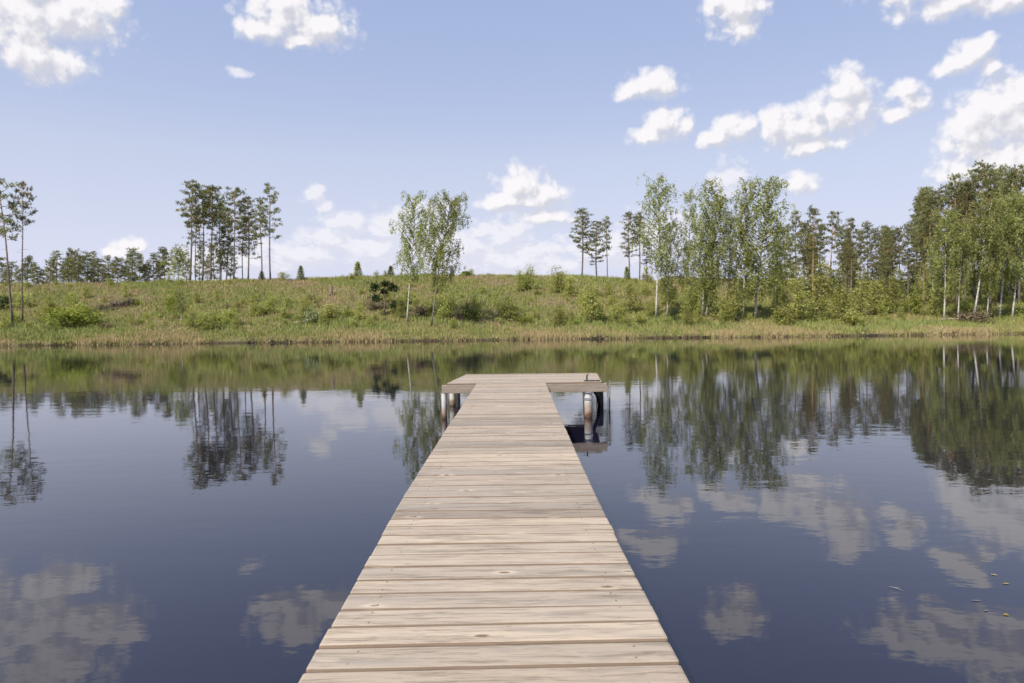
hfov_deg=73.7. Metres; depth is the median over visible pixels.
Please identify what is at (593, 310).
leafy sapling
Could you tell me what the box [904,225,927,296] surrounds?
pine tree
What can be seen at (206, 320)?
leafy shrub
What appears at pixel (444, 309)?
leafy shrub
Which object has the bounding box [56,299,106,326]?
leafy shrub
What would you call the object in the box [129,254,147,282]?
pine tree
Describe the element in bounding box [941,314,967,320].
fallen log
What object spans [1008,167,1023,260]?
pine tree
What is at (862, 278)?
leafy shrub
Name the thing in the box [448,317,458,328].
leafy shrub
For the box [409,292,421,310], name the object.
leafy sapling
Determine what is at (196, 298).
leafy sapling
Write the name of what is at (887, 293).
leafy shrub
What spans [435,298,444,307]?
leafy shrub
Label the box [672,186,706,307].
birch tree
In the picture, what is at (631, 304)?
leafy sapling
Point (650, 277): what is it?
leafy shrub
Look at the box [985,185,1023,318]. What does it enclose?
birch tree
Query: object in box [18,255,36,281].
pine tree
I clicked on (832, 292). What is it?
leafy shrub
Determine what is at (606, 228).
pine tree
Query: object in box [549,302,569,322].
leafy shrub
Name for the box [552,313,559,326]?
leafy sapling
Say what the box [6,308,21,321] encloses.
leafy shrub
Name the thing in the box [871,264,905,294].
leafy shrub
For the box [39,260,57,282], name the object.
pine tree
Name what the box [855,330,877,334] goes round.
driftwood branch
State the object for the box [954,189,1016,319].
birch tree
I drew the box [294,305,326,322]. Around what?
leafy shrub
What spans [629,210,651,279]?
pine tree
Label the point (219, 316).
leafy shrub
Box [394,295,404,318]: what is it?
leafy sapling
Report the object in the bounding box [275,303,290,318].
leafy shrub
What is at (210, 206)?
pine tree
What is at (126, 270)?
pine tree
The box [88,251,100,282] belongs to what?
pine tree
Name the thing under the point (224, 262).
pine tree
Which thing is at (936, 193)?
pine tree
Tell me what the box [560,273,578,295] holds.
leafy shrub
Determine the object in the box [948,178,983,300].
pine tree
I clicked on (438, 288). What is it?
leafy shrub
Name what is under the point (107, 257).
pine tree
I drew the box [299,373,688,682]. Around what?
wooden pier
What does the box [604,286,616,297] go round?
leafy shrub
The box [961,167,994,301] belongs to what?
pine tree
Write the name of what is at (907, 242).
pine tree
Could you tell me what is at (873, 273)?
leafy shrub
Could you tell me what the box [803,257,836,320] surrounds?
leafy sapling
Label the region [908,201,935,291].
pine tree
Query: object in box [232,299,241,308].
leafy shrub
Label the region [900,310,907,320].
leafy sapling
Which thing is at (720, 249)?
birch tree
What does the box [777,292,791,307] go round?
leafy shrub
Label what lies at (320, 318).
leafy sapling
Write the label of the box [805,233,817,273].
pine tree
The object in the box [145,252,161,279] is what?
pine tree
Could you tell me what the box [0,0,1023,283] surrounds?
sky
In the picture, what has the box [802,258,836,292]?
leafy shrub
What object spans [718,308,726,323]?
leafy sapling
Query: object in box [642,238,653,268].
pine tree
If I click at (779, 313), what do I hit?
leafy shrub
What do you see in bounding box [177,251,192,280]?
pine tree
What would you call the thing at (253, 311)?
leafy shrub
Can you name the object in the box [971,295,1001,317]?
leafy shrub
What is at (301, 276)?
conifer sapling
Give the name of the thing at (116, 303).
fallen log
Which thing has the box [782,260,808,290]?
leafy shrub
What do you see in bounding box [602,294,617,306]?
leafy shrub
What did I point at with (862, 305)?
leafy sapling
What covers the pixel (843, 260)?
pine tree
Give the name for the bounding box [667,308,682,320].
leafy shrub
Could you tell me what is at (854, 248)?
pine tree
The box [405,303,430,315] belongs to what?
leafy shrub
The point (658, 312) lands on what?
leafy shrub
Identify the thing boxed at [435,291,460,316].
leafy shrub
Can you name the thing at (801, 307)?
leafy sapling
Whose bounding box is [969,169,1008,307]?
pine tree
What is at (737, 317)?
leafy shrub
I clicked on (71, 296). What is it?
leafy shrub
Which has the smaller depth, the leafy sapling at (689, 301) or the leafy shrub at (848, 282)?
the leafy sapling at (689, 301)
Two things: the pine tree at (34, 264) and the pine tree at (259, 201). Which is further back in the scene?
the pine tree at (34, 264)
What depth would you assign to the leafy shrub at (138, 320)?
66.38 m
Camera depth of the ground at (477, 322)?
72.00 m
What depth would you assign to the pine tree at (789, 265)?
81.66 m
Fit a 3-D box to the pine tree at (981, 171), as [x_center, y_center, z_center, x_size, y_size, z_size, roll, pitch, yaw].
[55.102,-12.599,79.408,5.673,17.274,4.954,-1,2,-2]
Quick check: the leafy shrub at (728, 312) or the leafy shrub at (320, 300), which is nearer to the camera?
the leafy shrub at (728, 312)
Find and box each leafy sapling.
[0,314,7,325]
[81,283,91,298]
[121,280,129,296]
[126,312,134,324]
[147,317,154,328]
[183,303,199,328]
[193,291,200,302]
[204,310,221,329]
[213,288,219,300]
[230,316,238,328]
[247,291,257,311]
[264,293,279,312]
[282,294,290,307]
[298,300,312,322]
[318,313,323,323]
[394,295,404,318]
[402,289,412,300]
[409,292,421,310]
[470,294,485,315]
[491,290,496,304]
[494,296,521,319]
[510,270,529,290]
[522,262,540,289]
[532,280,539,294]
[547,265,569,291]
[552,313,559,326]
[556,308,566,325]
[575,288,600,317]
[576,280,611,321]
[594,300,605,318]
[620,282,644,310]
[624,266,630,279]
[642,300,653,316]
[677,305,692,323]
[679,284,704,317]
[691,302,704,323]
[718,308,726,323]
[722,279,747,316]
[769,292,780,311]
[781,276,825,320]
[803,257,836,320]
[816,294,834,318]
[821,280,859,320]
[845,278,875,317]
[854,275,895,315]
[881,274,912,313]
[884,292,896,313]
[897,309,902,317]
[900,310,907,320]
[1003,292,1015,310]
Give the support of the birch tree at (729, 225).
on the ground at (477, 322)
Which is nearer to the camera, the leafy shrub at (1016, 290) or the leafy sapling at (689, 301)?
the leafy sapling at (689, 301)
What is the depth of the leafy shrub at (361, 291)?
77.71 m
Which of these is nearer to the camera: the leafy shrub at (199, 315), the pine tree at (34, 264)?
the leafy shrub at (199, 315)
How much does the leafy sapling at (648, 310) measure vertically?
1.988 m
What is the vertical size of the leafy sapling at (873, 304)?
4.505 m
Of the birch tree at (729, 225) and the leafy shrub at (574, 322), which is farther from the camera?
the birch tree at (729, 225)
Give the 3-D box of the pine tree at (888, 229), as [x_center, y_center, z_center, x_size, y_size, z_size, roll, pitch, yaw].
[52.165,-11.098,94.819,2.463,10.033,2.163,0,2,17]
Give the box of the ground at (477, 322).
[0,276,1023,345]
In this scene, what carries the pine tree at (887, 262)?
on the ground at (477, 322)
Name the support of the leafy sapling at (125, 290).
on the ground at (477, 322)
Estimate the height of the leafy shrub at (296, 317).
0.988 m
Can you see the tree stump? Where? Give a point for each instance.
(331, 290)
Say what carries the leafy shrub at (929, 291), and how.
on the ground at (477, 322)
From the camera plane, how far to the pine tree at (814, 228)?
82.64 m
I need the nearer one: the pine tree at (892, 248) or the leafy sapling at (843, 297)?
the leafy sapling at (843, 297)
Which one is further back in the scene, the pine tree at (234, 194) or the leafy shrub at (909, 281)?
the leafy shrub at (909, 281)
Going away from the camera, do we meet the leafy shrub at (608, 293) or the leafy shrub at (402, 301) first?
the leafy shrub at (402, 301)
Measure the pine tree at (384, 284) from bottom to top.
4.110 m
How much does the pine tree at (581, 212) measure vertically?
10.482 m
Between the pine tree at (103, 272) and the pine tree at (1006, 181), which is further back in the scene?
the pine tree at (103, 272)
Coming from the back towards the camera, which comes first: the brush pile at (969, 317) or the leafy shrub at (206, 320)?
the brush pile at (969, 317)
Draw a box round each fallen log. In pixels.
[109,299,123,304]
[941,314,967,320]
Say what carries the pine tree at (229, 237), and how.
on the ground at (477, 322)
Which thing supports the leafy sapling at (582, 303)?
on the ground at (477, 322)
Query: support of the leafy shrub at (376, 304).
on the ground at (477, 322)
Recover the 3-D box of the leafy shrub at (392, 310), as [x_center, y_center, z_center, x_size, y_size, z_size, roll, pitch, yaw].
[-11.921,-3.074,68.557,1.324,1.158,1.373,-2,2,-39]
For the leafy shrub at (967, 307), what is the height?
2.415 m
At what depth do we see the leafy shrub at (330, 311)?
66.50 m
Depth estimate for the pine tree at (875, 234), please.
82.60 m
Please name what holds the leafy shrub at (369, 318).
on the ground at (477, 322)
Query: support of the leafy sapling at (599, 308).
on the ground at (477, 322)
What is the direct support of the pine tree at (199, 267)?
on the ground at (477, 322)
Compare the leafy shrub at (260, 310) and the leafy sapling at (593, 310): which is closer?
the leafy sapling at (593, 310)
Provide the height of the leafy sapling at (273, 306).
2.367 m
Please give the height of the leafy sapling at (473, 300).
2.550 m
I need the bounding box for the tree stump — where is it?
[328,285,332,295]
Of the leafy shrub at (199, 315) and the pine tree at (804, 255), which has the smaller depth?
the leafy shrub at (199, 315)
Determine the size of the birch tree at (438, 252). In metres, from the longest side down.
13.139 x 5.932 x 5.236 m
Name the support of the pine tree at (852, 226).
on the ground at (477, 322)
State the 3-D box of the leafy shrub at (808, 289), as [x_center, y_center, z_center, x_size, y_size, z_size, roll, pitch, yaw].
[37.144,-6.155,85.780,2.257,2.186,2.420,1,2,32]
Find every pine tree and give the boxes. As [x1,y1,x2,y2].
[0,178,26,325]
[0,257,10,283]
[0,261,24,282]
[0,268,10,282]
[7,181,38,320]
[12,270,23,282]
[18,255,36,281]
[27,262,41,283]
[29,266,43,283]
[38,270,50,283]
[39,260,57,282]
[44,258,58,282]
[45,250,66,281]
[58,261,67,281]
[60,254,96,281]
[61,257,75,281]
[63,247,81,275]
[66,262,83,281]
[75,251,100,283]
[87,257,113,282]
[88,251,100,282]
[96,264,110,282]
[100,255,113,281]
[106,261,118,281]
[108,256,123,281]
[115,247,145,281]
[121,258,136,282]
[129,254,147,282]
[141,264,150,280]
[142,262,154,281]
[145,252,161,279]
[151,260,165,279]
[155,246,171,278]
[175,179,208,280]
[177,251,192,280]
[182,210,206,280]
[189,185,219,280]
[193,245,208,280]
[195,184,229,280]
[203,256,214,279]
[204,202,232,279]
[205,242,222,279]
[215,250,228,279]
[216,186,251,279]
[217,213,238,279]
[222,247,241,278]
[235,215,250,277]
[237,195,263,277]
[248,198,270,279]
[251,182,282,278]
[366,280,401,314]
[569,207,598,274]
[579,221,608,276]
[600,216,612,275]
[618,210,638,275]
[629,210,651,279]
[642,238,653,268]
[767,243,782,288]
[771,225,797,295]
[786,210,806,291]
[793,220,814,299]
[796,204,827,300]
[798,227,823,288]
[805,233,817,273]
[812,223,827,293]
[821,211,842,299]
[830,225,856,293]
[837,241,850,291]
[839,217,864,296]
[846,249,857,295]
[852,228,866,291]
[858,220,874,299]
[864,226,891,287]
[872,225,893,295]
[876,235,893,294]
[878,234,894,288]
[880,226,897,285]
[881,229,902,287]
[889,225,906,297]
[897,223,920,302]
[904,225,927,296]
[906,194,932,267]
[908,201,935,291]
[909,186,934,247]
[909,211,942,305]
[910,208,941,270]
[913,194,947,304]
[914,189,932,284]
[922,186,950,297]
[932,183,964,304]
[934,173,974,306]
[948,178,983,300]
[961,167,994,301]
[964,159,1008,305]
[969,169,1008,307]
[985,164,1014,302]
[994,169,1023,304]
[1001,164,1023,304]
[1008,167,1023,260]
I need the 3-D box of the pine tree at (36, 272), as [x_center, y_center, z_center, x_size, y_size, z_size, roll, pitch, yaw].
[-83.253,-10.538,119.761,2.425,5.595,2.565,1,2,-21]
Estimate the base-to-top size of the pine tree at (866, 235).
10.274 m
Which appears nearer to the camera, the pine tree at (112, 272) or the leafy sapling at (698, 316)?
the leafy sapling at (698, 316)
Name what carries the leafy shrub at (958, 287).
on the ground at (477, 322)
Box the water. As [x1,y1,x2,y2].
[0,334,1023,682]
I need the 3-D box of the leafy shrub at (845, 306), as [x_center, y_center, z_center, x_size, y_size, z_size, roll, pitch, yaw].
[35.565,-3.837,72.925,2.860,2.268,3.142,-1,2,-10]
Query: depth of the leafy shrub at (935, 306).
73.13 m
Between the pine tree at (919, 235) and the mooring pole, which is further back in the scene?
the pine tree at (919, 235)
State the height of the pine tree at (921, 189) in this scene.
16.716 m
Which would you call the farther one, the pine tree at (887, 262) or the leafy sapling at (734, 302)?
the pine tree at (887, 262)
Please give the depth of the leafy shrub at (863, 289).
85.76 m
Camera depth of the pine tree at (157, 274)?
127.14 m
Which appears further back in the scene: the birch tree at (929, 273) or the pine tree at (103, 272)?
the pine tree at (103, 272)
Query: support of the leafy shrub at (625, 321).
on the ground at (477, 322)
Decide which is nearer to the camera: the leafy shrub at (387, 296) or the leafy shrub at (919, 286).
the leafy shrub at (387, 296)
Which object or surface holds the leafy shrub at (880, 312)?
on the ground at (477, 322)
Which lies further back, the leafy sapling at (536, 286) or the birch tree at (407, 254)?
the leafy sapling at (536, 286)
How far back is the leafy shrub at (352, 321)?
64.05 m
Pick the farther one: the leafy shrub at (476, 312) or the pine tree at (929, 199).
the pine tree at (929, 199)
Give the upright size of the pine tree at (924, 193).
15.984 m
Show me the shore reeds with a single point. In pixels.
(537, 335)
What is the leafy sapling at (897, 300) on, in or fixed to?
on the ground at (477, 322)
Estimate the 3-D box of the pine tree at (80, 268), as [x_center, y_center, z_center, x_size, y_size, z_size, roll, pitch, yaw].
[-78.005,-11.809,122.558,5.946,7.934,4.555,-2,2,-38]
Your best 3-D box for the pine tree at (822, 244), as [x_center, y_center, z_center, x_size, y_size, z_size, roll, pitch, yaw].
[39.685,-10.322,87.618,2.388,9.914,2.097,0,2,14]
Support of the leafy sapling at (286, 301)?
on the ground at (477, 322)
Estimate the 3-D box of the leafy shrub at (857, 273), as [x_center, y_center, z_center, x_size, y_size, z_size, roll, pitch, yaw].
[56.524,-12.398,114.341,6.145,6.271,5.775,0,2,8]
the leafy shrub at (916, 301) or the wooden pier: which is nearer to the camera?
the wooden pier
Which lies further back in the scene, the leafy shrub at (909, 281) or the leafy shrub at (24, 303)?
the leafy shrub at (909, 281)
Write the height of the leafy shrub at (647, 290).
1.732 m
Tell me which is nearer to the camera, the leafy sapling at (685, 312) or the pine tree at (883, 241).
the leafy sapling at (685, 312)
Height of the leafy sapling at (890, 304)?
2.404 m
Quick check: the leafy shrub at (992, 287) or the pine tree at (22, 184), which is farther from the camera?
the leafy shrub at (992, 287)
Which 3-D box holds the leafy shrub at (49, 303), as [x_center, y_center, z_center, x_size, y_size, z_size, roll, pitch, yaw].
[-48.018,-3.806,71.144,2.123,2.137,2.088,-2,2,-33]
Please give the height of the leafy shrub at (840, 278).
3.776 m
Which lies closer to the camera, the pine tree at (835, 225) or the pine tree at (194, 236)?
the pine tree at (835, 225)
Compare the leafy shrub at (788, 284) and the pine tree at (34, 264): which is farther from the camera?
the pine tree at (34, 264)
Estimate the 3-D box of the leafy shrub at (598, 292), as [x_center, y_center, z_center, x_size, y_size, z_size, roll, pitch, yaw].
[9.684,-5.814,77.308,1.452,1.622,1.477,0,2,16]
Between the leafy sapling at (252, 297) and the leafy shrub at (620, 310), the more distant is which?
the leafy sapling at (252, 297)
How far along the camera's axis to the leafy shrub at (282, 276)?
90.68 m
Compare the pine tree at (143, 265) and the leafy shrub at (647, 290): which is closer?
the leafy shrub at (647, 290)
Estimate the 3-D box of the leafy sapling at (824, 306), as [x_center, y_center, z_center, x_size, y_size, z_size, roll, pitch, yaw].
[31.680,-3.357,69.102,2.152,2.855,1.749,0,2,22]
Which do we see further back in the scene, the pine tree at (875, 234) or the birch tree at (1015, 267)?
the pine tree at (875, 234)
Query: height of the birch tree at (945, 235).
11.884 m
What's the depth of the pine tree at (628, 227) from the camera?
96.37 m
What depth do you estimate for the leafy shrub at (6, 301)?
72.85 m
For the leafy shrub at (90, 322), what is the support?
on the ground at (477, 322)
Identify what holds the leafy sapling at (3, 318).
on the ground at (477, 322)
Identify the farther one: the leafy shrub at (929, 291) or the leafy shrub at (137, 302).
the leafy shrub at (929, 291)
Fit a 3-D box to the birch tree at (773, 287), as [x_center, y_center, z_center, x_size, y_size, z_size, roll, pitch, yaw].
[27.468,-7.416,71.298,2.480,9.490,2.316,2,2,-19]
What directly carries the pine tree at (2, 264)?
on the ground at (477, 322)
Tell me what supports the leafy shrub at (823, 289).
on the ground at (477, 322)
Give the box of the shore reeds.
[0,323,1023,345]
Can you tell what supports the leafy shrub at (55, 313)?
on the ground at (477, 322)
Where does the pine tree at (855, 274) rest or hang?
on the ground at (477, 322)
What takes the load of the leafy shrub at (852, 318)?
on the ground at (477, 322)
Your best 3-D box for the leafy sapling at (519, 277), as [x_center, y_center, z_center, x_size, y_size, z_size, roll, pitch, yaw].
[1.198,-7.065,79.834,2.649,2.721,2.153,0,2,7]
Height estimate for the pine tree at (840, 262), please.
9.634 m
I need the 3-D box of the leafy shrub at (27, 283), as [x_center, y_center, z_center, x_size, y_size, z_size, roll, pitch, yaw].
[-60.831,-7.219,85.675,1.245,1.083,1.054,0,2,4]
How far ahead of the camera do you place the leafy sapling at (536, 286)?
78.05 m
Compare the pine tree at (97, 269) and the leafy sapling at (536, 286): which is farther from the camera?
the pine tree at (97, 269)
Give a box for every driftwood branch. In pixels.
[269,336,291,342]
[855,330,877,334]
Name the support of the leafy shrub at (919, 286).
on the ground at (477, 322)
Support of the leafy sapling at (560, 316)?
on the ground at (477, 322)
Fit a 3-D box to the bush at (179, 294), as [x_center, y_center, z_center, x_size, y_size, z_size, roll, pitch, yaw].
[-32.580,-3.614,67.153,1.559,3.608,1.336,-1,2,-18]
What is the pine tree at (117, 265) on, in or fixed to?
on the ground at (477, 322)
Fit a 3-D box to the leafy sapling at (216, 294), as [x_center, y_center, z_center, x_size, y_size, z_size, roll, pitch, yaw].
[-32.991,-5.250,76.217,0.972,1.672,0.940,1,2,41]
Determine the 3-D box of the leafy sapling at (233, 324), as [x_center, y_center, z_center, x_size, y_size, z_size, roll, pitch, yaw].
[-26.119,-1.760,64.149,0.847,1.367,0.688,-1,2,0]
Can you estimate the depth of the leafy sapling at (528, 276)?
80.54 m
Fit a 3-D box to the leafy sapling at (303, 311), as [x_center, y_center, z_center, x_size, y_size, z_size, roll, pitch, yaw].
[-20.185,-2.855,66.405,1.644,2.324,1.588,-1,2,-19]
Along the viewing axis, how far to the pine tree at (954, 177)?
78.50 m
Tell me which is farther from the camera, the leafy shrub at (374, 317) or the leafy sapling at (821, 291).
the leafy sapling at (821, 291)
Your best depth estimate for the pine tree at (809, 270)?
90.65 m
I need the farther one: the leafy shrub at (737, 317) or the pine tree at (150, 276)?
the pine tree at (150, 276)
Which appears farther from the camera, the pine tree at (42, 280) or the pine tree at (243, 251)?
the pine tree at (42, 280)
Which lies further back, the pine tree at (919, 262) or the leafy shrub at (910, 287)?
the pine tree at (919, 262)
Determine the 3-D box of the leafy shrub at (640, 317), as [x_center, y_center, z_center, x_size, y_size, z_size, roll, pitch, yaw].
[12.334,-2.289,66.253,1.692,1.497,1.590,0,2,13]
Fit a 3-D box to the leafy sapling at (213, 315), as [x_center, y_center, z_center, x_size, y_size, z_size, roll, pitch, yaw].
[-27.981,-1.946,63.797,1.470,2.110,1.808,1,3,42]
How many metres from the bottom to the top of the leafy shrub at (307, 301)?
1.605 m
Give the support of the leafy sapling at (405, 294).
on the ground at (477, 322)
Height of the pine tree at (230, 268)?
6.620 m
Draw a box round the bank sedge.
[6,331,1023,345]
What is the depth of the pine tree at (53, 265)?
117.46 m
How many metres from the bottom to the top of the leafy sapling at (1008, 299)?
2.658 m
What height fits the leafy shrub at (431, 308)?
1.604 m
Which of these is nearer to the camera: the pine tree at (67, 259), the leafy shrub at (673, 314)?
the leafy shrub at (673, 314)
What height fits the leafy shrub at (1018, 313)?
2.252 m
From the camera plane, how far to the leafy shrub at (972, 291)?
89.53 m
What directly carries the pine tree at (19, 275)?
on the ground at (477, 322)
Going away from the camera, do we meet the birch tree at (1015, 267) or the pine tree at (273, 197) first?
the birch tree at (1015, 267)
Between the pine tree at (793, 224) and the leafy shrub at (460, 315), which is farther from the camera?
the pine tree at (793, 224)
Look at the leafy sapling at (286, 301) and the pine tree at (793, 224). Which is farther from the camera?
the pine tree at (793, 224)
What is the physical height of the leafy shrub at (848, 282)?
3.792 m
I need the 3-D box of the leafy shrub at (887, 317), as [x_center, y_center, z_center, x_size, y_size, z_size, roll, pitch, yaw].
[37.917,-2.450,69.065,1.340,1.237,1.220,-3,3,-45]
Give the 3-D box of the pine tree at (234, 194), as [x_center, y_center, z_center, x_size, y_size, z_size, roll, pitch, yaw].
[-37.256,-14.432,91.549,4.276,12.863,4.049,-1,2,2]
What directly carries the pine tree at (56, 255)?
on the ground at (477, 322)
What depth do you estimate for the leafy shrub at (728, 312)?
66.44 m
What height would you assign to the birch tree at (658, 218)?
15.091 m
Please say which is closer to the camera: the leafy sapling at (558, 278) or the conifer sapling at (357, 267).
the leafy sapling at (558, 278)
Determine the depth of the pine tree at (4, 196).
65.71 m
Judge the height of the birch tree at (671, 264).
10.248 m
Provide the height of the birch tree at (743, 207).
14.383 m
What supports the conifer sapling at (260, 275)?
on the ground at (477, 322)
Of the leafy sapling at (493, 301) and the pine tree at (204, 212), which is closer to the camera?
the leafy sapling at (493, 301)
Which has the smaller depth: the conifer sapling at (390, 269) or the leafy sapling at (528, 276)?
the leafy sapling at (528, 276)
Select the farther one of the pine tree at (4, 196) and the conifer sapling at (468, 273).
the conifer sapling at (468, 273)
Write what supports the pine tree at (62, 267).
on the ground at (477, 322)
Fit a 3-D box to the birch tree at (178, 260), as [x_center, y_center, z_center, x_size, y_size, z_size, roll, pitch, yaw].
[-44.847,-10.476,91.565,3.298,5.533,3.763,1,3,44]
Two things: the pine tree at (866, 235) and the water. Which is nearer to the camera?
the water
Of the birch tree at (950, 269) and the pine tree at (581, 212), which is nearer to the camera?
the birch tree at (950, 269)
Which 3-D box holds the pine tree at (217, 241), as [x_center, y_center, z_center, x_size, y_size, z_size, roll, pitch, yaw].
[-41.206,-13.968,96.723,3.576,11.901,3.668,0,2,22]
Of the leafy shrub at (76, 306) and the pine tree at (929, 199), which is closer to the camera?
the leafy shrub at (76, 306)
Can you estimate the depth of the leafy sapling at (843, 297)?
68.25 m
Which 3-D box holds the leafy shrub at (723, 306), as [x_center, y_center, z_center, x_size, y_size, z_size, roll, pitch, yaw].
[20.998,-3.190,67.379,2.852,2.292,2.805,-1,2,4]
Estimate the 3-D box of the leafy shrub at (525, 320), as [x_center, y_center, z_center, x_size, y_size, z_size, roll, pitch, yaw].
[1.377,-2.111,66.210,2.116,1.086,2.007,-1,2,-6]
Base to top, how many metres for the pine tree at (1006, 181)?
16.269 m
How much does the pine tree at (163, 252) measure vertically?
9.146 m
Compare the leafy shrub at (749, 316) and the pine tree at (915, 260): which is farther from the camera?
the pine tree at (915, 260)
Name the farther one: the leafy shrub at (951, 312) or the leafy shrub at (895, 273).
the leafy shrub at (895, 273)
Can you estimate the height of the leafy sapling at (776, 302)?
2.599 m
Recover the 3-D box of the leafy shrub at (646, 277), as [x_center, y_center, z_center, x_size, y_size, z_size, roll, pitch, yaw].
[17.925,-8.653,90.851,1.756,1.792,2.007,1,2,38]
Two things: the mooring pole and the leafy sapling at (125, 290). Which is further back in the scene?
the leafy sapling at (125, 290)
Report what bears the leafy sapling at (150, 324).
on the ground at (477, 322)
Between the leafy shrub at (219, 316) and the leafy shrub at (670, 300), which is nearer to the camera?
the leafy shrub at (219, 316)
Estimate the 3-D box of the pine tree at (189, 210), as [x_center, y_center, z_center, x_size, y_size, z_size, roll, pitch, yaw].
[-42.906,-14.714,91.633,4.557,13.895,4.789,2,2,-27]
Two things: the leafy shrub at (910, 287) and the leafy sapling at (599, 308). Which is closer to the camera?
the leafy sapling at (599, 308)
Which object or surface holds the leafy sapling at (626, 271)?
on the ground at (477, 322)
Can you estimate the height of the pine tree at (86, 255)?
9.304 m
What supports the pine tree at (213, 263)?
on the ground at (477, 322)
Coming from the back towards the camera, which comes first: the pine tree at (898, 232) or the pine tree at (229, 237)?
the pine tree at (229, 237)
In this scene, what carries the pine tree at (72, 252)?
on the ground at (477, 322)
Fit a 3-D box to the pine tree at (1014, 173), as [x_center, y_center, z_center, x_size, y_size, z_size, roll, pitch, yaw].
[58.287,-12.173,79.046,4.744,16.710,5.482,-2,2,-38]
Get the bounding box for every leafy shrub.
[0,296,16,309]
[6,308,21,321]
[11,290,39,306]
[23,280,29,287]
[32,304,102,326]
[39,296,60,313]
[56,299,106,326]
[62,291,78,304]
[67,303,86,311]
[83,314,93,326]
[98,321,114,327]
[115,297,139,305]
[131,297,142,304]
[135,318,145,324]
[141,312,152,319]
[162,290,185,311]
[196,310,206,323]
[196,312,219,329]
[215,314,225,321]
[217,304,241,324]
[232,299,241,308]
[247,300,266,315]
[254,303,266,316]
[262,299,273,313]
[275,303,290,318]
[276,271,290,279]
[291,311,302,320]
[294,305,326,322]
[297,295,315,306]
[314,302,342,321]
[317,295,324,301]
[345,272,353,281]
[346,318,355,327]
[351,304,366,318]
[357,287,364,294]
[360,299,390,309]
[364,314,373,326]
[371,313,378,320]
[381,290,392,302]
[388,308,397,315]
[394,295,407,310]
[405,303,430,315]
[425,303,439,315]
[429,281,441,292]
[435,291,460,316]
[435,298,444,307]
[440,304,452,317]
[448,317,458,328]
[452,311,465,319]
[461,300,485,320]
[499,301,508,316]
[515,315,534,324]
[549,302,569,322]
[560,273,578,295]
[570,320,580,324]
[594,285,600,296]
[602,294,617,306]
[603,299,631,321]
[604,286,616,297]
[621,316,628,323]
[631,310,646,323]
[639,272,651,281]
[640,283,653,295]
[647,274,654,282]
[651,301,663,314]
[659,288,680,304]
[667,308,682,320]
[709,298,738,319]
[721,308,735,320]
[729,311,744,321]
[746,312,754,319]
[767,261,795,291]
[770,281,787,299]
[770,305,800,324]
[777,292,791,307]
[780,293,798,302]
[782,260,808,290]
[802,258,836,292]
[805,285,815,298]
[811,277,830,296]
[827,265,844,285]
[830,280,846,295]
[833,256,864,283]
[834,308,872,324]
[836,296,854,313]
[839,270,859,291]
[852,280,870,298]
[854,269,873,291]
[864,260,881,287]
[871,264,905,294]
[875,302,890,317]
[883,280,904,298]
[883,312,893,320]
[894,268,920,293]
[898,281,915,296]
[900,289,927,313]
[903,261,921,285]
[911,279,922,294]
[918,277,953,300]
[918,292,951,315]
[943,269,972,295]
[947,305,966,317]
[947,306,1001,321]
[949,297,981,315]
[966,283,985,297]
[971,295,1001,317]
[982,278,996,296]
[993,284,1007,302]
[1001,299,1023,318]
[1004,281,1023,298]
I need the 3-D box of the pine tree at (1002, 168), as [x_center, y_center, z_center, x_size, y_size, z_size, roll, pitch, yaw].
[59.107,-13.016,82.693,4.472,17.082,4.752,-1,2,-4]
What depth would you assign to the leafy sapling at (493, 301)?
72.77 m
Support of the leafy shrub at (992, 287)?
on the ground at (477, 322)
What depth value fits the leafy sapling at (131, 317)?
65.92 m
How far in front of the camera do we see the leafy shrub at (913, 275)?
113.81 m
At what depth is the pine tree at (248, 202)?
91.44 m
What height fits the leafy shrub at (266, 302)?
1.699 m
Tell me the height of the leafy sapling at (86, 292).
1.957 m
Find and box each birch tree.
[160,244,192,278]
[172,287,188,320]
[387,190,439,321]
[413,189,471,325]
[630,173,681,317]
[651,218,689,314]
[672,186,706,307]
[679,177,727,316]
[688,193,739,317]
[718,208,736,302]
[720,176,774,318]
[726,175,798,318]
[762,227,790,309]
[916,205,979,317]
[917,240,947,298]
[936,213,986,317]
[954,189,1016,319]
[970,213,1015,317]
[974,189,1023,315]
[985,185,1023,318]
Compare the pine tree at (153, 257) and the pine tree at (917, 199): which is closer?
the pine tree at (917, 199)
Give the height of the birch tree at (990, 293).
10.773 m
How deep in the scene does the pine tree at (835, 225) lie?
85.60 m
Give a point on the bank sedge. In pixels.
(470, 340)
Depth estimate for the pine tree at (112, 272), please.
119.52 m
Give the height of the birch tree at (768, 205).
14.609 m
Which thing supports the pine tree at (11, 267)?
on the ground at (477, 322)
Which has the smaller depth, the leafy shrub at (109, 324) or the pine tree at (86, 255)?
the leafy shrub at (109, 324)
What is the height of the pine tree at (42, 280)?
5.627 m
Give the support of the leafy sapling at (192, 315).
on the ground at (477, 322)
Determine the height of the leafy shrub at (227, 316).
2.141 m
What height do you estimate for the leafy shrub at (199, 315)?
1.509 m
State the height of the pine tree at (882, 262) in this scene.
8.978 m
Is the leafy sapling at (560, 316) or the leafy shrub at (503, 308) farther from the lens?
the leafy shrub at (503, 308)
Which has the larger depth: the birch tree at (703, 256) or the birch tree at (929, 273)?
the birch tree at (929, 273)
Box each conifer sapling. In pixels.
[258,271,265,279]
[295,265,305,279]
[353,262,362,276]
[387,266,394,275]
[460,271,472,275]
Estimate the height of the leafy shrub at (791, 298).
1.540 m

